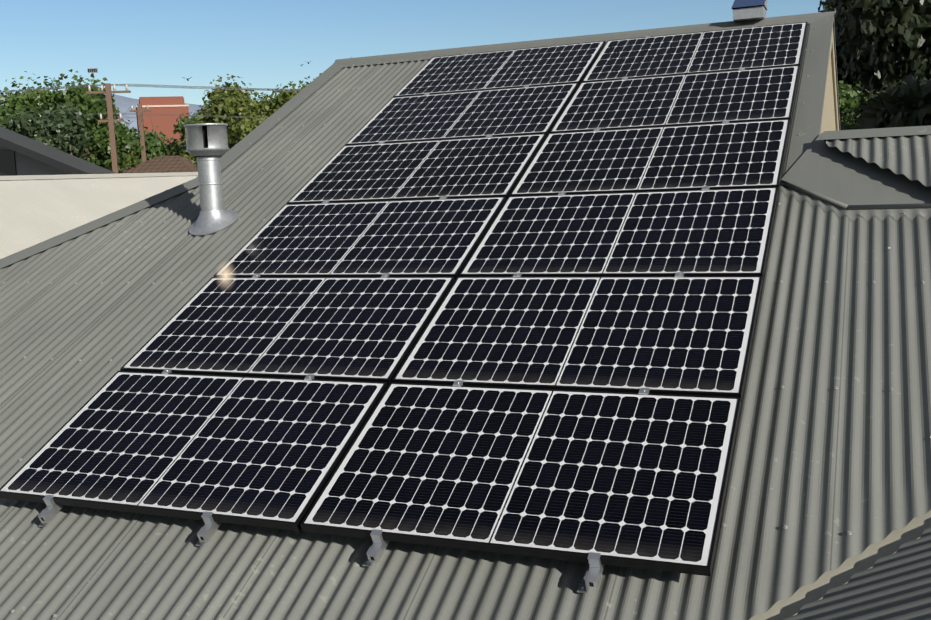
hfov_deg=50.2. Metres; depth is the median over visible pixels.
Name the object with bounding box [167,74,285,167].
tree
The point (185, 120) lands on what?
tree
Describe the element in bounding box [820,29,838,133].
gablet wall
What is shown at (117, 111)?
tree
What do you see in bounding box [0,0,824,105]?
sky
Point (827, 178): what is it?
apron flashing
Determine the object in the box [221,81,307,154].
tree
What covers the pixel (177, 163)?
tiled roof
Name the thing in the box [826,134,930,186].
sheet
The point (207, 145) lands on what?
flue cowl
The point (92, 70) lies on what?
stadium lights
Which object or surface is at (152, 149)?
tree
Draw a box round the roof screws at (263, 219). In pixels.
[3,23,924,617]
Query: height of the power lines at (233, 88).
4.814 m
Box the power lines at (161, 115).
[0,113,246,123]
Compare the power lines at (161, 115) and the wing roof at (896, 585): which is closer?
the wing roof at (896, 585)
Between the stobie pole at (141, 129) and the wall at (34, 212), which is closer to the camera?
the wall at (34, 212)
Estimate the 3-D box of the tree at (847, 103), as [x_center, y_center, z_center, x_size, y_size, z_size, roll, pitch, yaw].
[12.111,-2.749,30.218,3.786,8.593,3.424,1,8,22]
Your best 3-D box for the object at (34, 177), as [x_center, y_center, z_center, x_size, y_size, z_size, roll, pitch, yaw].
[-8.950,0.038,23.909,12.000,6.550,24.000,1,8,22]
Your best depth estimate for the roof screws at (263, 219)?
5.26 m
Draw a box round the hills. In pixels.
[0,94,209,135]
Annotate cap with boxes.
[823,125,930,141]
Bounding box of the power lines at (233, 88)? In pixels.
[0,84,301,171]
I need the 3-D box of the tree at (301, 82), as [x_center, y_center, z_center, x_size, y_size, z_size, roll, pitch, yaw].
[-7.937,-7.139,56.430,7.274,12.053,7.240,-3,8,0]
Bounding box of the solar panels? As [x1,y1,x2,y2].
[0,22,807,575]
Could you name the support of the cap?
attached to the roof front at (820, 466)
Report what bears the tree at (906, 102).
on the ground
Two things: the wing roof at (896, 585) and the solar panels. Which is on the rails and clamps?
the solar panels
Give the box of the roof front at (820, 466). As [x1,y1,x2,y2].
[0,24,930,619]
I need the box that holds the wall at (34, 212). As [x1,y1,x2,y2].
[0,175,197,258]
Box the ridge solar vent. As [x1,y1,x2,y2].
[732,0,766,21]
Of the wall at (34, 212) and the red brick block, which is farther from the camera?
the red brick block
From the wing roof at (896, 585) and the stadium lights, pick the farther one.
the stadium lights
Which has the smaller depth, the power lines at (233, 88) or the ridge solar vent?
the ridge solar vent
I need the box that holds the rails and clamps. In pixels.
[38,25,757,593]
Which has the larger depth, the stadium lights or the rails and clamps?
the stadium lights
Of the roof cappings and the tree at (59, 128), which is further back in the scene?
the tree at (59, 128)
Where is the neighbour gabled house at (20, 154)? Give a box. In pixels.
[0,126,114,175]
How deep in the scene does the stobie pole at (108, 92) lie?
35.21 m
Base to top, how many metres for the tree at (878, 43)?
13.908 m
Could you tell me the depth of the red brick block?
302.53 m
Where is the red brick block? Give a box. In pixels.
[136,96,188,144]
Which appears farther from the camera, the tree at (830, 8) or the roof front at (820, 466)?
the tree at (830, 8)
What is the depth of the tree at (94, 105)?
41.21 m
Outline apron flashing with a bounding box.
[779,133,930,220]
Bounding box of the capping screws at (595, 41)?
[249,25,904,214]
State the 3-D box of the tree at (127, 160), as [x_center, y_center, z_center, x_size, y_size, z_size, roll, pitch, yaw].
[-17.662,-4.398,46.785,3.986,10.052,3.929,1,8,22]
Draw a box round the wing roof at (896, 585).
[780,527,930,619]
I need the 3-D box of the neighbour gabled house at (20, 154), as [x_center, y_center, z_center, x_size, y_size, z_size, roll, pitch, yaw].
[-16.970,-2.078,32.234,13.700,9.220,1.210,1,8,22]
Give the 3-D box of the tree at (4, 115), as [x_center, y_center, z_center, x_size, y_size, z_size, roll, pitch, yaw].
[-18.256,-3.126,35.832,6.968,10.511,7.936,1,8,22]
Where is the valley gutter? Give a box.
[749,510,930,619]
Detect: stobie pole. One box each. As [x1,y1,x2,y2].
[86,83,130,173]
[129,104,150,162]
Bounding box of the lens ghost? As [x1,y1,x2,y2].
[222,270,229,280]
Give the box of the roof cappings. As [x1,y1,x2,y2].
[0,11,839,268]
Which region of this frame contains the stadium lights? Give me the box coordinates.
[87,68,97,81]
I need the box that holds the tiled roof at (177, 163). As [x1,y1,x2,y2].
[119,155,197,172]
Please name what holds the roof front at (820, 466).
on the roof hip end
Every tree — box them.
[0,69,143,173]
[0,92,18,131]
[5,99,93,158]
[43,87,120,166]
[83,122,136,167]
[119,126,168,171]
[160,110,203,155]
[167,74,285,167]
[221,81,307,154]
[270,73,321,100]
[818,0,856,123]
[825,0,930,123]
[838,76,867,129]
[851,69,930,128]
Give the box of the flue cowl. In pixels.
[184,123,237,234]
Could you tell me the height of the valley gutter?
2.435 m

